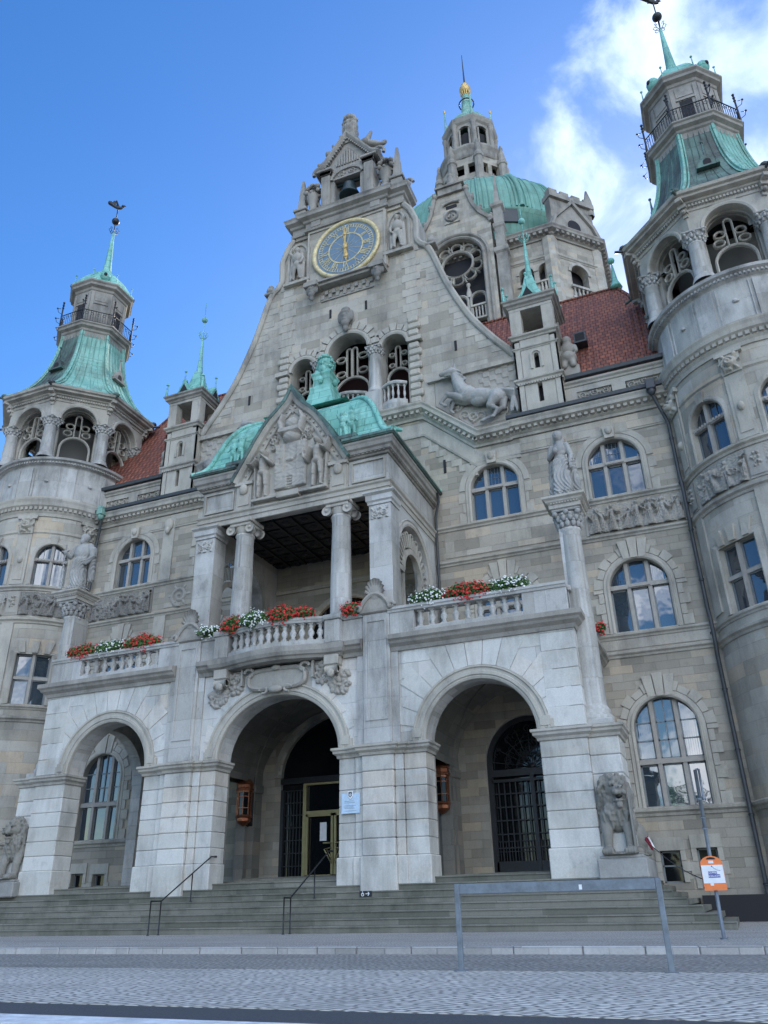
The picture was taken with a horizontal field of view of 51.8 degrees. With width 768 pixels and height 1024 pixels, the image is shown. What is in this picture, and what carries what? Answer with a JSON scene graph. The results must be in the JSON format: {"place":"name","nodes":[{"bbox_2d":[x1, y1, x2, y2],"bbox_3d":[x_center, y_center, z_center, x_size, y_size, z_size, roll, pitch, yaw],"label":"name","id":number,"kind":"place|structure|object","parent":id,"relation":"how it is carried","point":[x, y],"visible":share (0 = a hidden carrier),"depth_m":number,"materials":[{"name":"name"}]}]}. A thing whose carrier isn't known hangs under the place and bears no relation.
{"place":"outdoors","nodes":[
{"label":"outdoors","id":0,"kind":"place"},
{"bbox_2d":[102,656,135,671],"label":"window","id":1,"kind":"structure","parent":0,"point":[126,660],"depth_m":39.79,"materials":[{"name":"glass"}]},
{"bbox_2d":[0,967,767,1022],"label":"road","id":2,"kind":"structure","parent":0,"point":[716,997],"depth_m":8.32,"materials":[{"name":"grey stone"}]},
{"bbox_2d":[0,954,767,972],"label":"road","id":3,"kind":"structure","parent":0,"point":[720,963],"depth_m":12.42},
{"bbox_2d":[454,878,679,972],"bbox_3d":[2.269,5.407,10.350,2.860,1.052,0.160,-11,-28,19],"label":"barrier","id":4,"kind":"object","parent":3,"relation":"on","point":[575,885],"visible":1,"depth_m":10.48,"materials":[{"name":"metal"}]},
{"bbox_2d":[0,921,767,953],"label":"pavement","id":5,"kind":"structure","parent":0,"point":[750,933],"depth_m":17.85,"materials":[{"name":"grey stone"}]},
{"bbox_2d":[0,872,739,935],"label":"steps","id":6,"kind":"structure","parent":5,"relation":"on","point":[241,908],"depth_m":23.42,"materials":[{"name":"stone"}]},
{"bbox_2d":[0,879,19,897],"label":"lion plinth","id":7,"kind":"structure","parent":6,"relation":"on","point":[9,888],"depth_m":29.18,"materials":[{"name":"stone"}]},
{"bbox_2d":[0,817,28,879],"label":"lion statue","id":8,"kind":"object","parent":7,"relation":"on","point":[15,831],"visible":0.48,"depth_m":30.05,"materials":[{"name":"stone"}]},
{"bbox_2d":[146,856,216,935],"bbox_3d":[-6.380,12.244,25.426,0.215,2.315,3.090,-14,-29,23],"label":"handrail","id":9,"kind":"object","parent":6,"relation":"on","point":[151,901],"visible":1,"depth_m":24.56,"materials":[{"name":"black metal"}]},
{"bbox_2d":[281,850,333,934],"bbox_3d":[-2.239,11.418,23.945,0.133,2.315,3.081,-12,-28,21],"label":"handrail","id":10,"kind":"object","parent":6,"relation":"on","point":[284,898],"visible":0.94,"depth_m":22.99,"materials":[{"name":"black metal"}]},
{"bbox_2d":[360,891,371,896],"bbox_3d":[-0.558,11.597,24.029,0.400,0.160,0.017,-11,-28,19],"label":"wheelchair sign","id":11,"kind":"object","parent":6,"relation":"on","point":[365,893],"visible":1,"depth_m":24.02,"materials":[{"name":"black metal"}]},
{"bbox_2d":[597,854,658,879],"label":"lion plinth","id":12,"kind":"structure","parent":6,"relation":"on","point":[636,866],"depth_m":21.84,"materials":[{"name":"stone"}]},
{"bbox_2d":[595,772,652,855],"bbox_3d":[7.031,9.017,23.451,1.354,2.282,2.838,-11,-28,19],"label":"lion statue","id":13,"kind":"object","parent":12,"relation":"on","point":[614,799],"visible":0.85,"depth_m":22.62,"materials":[{"name":"stone"}]},
{"bbox_2d":[651,845,702,878],"bbox_3d":[7.137,8.408,19.007,0.023,1.171,7.099,-4,-26,6],"label":"cord","id":14,"kind":"object","parent":12,"relation":"attached to","point":[676,865],"visible":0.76,"depth_m":19.42,"materials":[{"name":"black metal"}]},
{"bbox_2d":[645,836,654,849],"bbox_3d":[7.705,9.609,22.961,0.208,0.379,0.222,0,-26,-2],"label":"folded cloth","id":15,"kind":"object","parent":14,"relation":"hanging from","point":[648,841],"visible":0.98,"depth_m":22.95,"materials":[{"name":"fabric"}]},
{"bbox_2d":[0,0,767,921],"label":"town hall","id":16,"kind":"structure","parent":5,"relation":"on","point":[394,408],"depth_m":33.19,"materials":[{"name":"stone"}]},
{"bbox_2d":[73,874,82,886],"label":"basement window","id":17,"kind":"structure","parent":16,"relation":"in","point":[78,877],"depth_m":35.75,"materials":[{"name":"black glass"}]},
{"bbox_2d":[59,534,97,590],"bbox_3d":[-13.855,2.354,36.068,1.515,3.009,0.991,-11,-28,19],"label":"statue","id":18,"kind":"object","parent":16,"relation":"on","point":[83,568],"visible":0.84,"depth_m":35.81,"materials":[{"name":"stone"}]},
{"bbox_2d":[65,642,97,660],"bbox_3d":[-12.457,5.819,32.793,1.715,0.804,0.757,-11,-28,19],"label":"flower box","id":19,"kind":"object","parent":16,"relation":"on","point":[82,650],"visible":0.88,"depth_m":32.59,"materials":[{"name":"red plant"}]},
{"bbox_2d":[78,755,119,840],"bbox_3d":[-13.181,13.358,37.074,2.250,3.820,0.260,-11,-28,19],"label":"window","id":20,"kind":"structure","parent":16,"relation":"in","point":[99,804],"depth_m":37.03,"materials":[{"name":"glass"}]},
{"bbox_2d":[95,874,103,886],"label":"basement window","id":21,"kind":"structure","parent":16,"relation":"in","point":[99,880],"depth_m":35.34,"materials":[{"name":"black glass"}]},
{"bbox_2d":[94,638,124,659],"bbox_3d":[-11.116,5.552,32.267,1.702,0.824,0.692,-11,-28,19],"label":"flower box","id":22,"kind":"object","parent":16,"relation":"on","point":[112,646],"visible":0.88,"depth_m":32.14,"materials":[{"name":"white plant"}]},
{"bbox_2d":[117,541,149,587],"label":"window","id":23,"kind":"structure","parent":16,"relation":"in","point":[134,565],"depth_m":42.21,"materials":[{"name":"glass"}]},
{"bbox_2d":[121,632,163,652],"bbox_3d":[-9.733,5.248,31.800,2.017,0.879,0.756,-11,-28,19],"label":"flower box","id":24,"kind":"object","parent":16,"relation":"on","point":[141,640],"visible":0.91,"depth_m":31.61,"materials":[{"name":"red plant"}]},
{"bbox_2d":[194,624,220,640],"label":"flower box","id":25,"kind":"object","parent":16,"relation":"on","point":[208,632],"visible":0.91,"depth_m":30.50,"materials":[{"name":"white plant"}]},
{"bbox_2d":[219,614,240,636],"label":"flower box","id":26,"kind":"object","parent":16,"relation":"on","point":[231,625],"visible":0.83,"depth_m":29.84,"materials":[{"name":"red plant"}]},
{"bbox_2d":[235,778,254,826],"bbox_3d":[-5.794,11.854,32.950,0.714,2.340,0.757,-11,-28,19],"label":"wall lantern","id":27,"kind":"object","parent":16,"relation":"attached to","point":[244,804],"depth_m":32.70,"materials":[{"name":"orange metal"}]},
{"bbox_2d":[239,607,269,630],"bbox_3d":[-4.790,3.979,29.423,1.404,0.921,0.736,-11,-28,19],"label":"flower box","id":28,"kind":"object","parent":16,"relation":"on","point":[253,617],"visible":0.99,"depth_m":29.25,"materials":[{"name":"white plant"}]},
{"bbox_2d":[264,604,296,626],"bbox_3d":[-3.777,3.796,29.051,1.352,0.859,0.729,-11,-28,19],"label":"flower box","id":29,"kind":"object","parent":16,"relation":"on","point":[281,612],"visible":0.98,"depth_m":28.89,"materials":[{"name":"red plant"}]},
{"bbox_2d":[294,605,315,619],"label":"flower box","id":30,"kind":"object","parent":16,"relation":"on","point":[304,611],"visible":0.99,"depth_m":28.72,"materials":[{"name":"red plant"}]},
{"bbox_2d":[274,712,339,876],"bbox_3d":[-1.442,11.358,32.551,6.879,6.820,0.520,-11,-28,19],"label":"main door","id":31,"kind":"structure","parent":16,"relation":"in","point":[306,764],"depth_m":32.94,"materials":[{"name":"black metal"}]},
{"bbox_2d":[337,177,359,198],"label":"bell","id":32,"kind":"object","parent":16,"relation":"hanging from","point":[349,188],"visible":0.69,"depth_m":47.60,"materials":[{"name":"grey metal"}]},
{"bbox_2d":[337,601,360,617],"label":"flower box","id":33,"kind":"object","parent":16,"relation":"on","point":[347,609],"visible":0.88,"depth_m":28.48,"materials":[{"name":"red plant"}]},
{"bbox_2d":[341,791,360,813],"bbox_3d":[-1.076,9.476,25.819,0.660,0.690,0.153,-11,-28,19],"label":"plaque","id":34,"kind":"object","parent":16,"relation":"attached to","point":[351,802],"visible":1,"depth_m":25.77,"materials":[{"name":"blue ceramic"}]},
{"bbox_2d":[407,585,445,609],"bbox_3d":[1.554,3.016,27.762,1.508,0.856,0.783,-11,-28,19],"label":"flower box","id":35,"kind":"object","parent":16,"relation":"on","point":[430,594],"visible":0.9,"depth_m":27.61,"materials":[{"name":"white plant"}]},
{"bbox_2d":[436,759,450,814],"bbox_3d":[2.162,10.263,30.097,0.714,2.340,0.757,-11,-28,19],"label":"wall lantern","id":36,"kind":"object","parent":16,"relation":"attached to","point":[442,779],"depth_m":29.80,"materials":[{"name":"orange metal"}]},
{"bbox_2d":[443,460,446,472],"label":"slit window","id":37,"kind":"structure","parent":16,"relation":"in","point":[444,461],"depth_m":36.94,"materials":[{"name":"black glass"}]},
{"bbox_2d":[441,579,492,603],"bbox_3d":[2.827,2.747,27.296,1.933,0.837,0.743,-11,-28,19],"label":"flower box","id":38,"kind":"object","parent":16,"relation":"on","point":[467,590],"visible":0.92,"depth_m":27.12,"materials":[{"name":"red plant"}]},
{"bbox_2d":[472,466,520,520],"bbox_3d":[5.045,-0.863,35.629,2.190,2.690,0.310,-11,-28,19],"label":"window","id":39,"kind":"structure","parent":16,"relation":"in","point":[495,491],"depth_m":35.62,"materials":[{"name":"glass"}]},
{"bbox_2d":[482,597,522,616],"bbox_3d":[5.217,4.288,33.056,2.250,2.970,0.310,-11,-28,19],"label":"window","id":40,"kind":"structure","parent":16,"relation":"in","point":[510,602],"depth_m":33.29,"materials":[{"name":"glass"}]},
{"bbox_2d":[485,572,530,594],"bbox_3d":[4.192,2.473,26.792,1.592,0.834,0.787,-11,-28,19],"label":"flower box","id":41,"kind":"object","parent":16,"relation":"on","point":[510,582],"visible":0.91,"depth_m":26.66,"materials":[{"name":"white plant"}]},
{"bbox_2d":[547,431,581,495],"bbox_3d":[6.455,-1.694,28.799,1.233,2.956,0.895,-11,-28,19],"label":"statue","id":42,"kind":"object","parent":16,"relation":"on","point":[564,477],"visible":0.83,"depth_m":28.55,"materials":[{"name":"stone"}]},
{"bbox_2d":[595,619,607,634],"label":"flower box","id":43,"kind":"object","parent":16,"relation":"on","point":[601,627],"visible":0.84,"depth_m":30.64,"materials":[{"name":"red plant"}]},
{"bbox_2d":[588,441,645,497],"bbox_3d":[9.911,-1.836,33.884,2.190,2.690,0.310,-11,-28,19],"label":"window","id":44,"kind":"structure","parent":16,"relation":"in","point":[614,468],"depth_m":33.87,"materials":[{"name":"glass"}]},
{"bbox_2d":[610,560,676,632],"bbox_3d":[10.166,3.298,31.281,2.250,2.970,0.310,-11,-28,19],"label":"window","id":45,"kind":"structure","parent":16,"relation":"in","point":[640,590],"depth_m":31.24,"materials":[{"name":"glass"}]},
{"bbox_2d":[660,851,684,882],"bbox_3d":[9.902,12.159,27.110,0.660,1.000,0.070,-11,-28,19],"label":"basement window","id":46,"kind":"structure","parent":16,"relation":"in","point":[672,874],"depth_m":27.11,"materials":[{"name":"black glass"}]},
{"bbox_2d":[635,698,713,806],"bbox_3d":[10.371,8.648,28.627,2.250,3.820,0.260,-11,-28,19],"label":"window","id":47,"kind":"structure","parent":16,"relation":"in","point":[668,736],"depth_m":28.57,"materials":[{"name":"glass"}]},
{"bbox_2d":[697,847,718,888],"bbox_3d":[11.013,12.004,26.678,0.660,1.250,0.070,-11,-28,19],"label":"basement window","id":48,"kind":"structure","parent":16,"relation":"in","point":[702,852],"depth_m":26.88,"materials":[{"name":"black glass"}]},
{"bbox_2d":[693,768,727,939],"bbox_3d":[6.295,6.551,15.327,0.400,3.052,0.146,-11,-28,19],"label":"sign post","id":49,"kind":"object","parent":5,"relation":"on","point":[713,874],"visible":1,"depth_m":15.12,"materials":[{"name":"metal"}]},
{"bbox_2d":[0,1002,767,1023],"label":"road","id":50,"kind":"structure","parent":0,"point":[269,1015],"depth_m":6.63,"materials":[{"name":"grey asphalt"}]},
{"bbox_2d":[0,0,767,459],"label":"sky","id":51,"kind":"structure","parent":0,"point":[207,120],"materials":[{"name":"blue"}]},
{"label":"ground","id":52,"kind":"structure","parent":0,"visible":0},
{"bbox_2d":[0,1013,303,1023],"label":"road marking","id":53,"kind":"object","parent":52,"relation":"on","point":[28,1019],"depth_m":6.59,"materials":[{"name":"white paint"}]},
{"bbox_2d":[0,945,767,954],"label":"kerb","id":54,"kind":"structure","parent":52,"relation":"on","point":[643,949],"depth_m":14.24,"materials":[{"name":"stone"}]}
]}

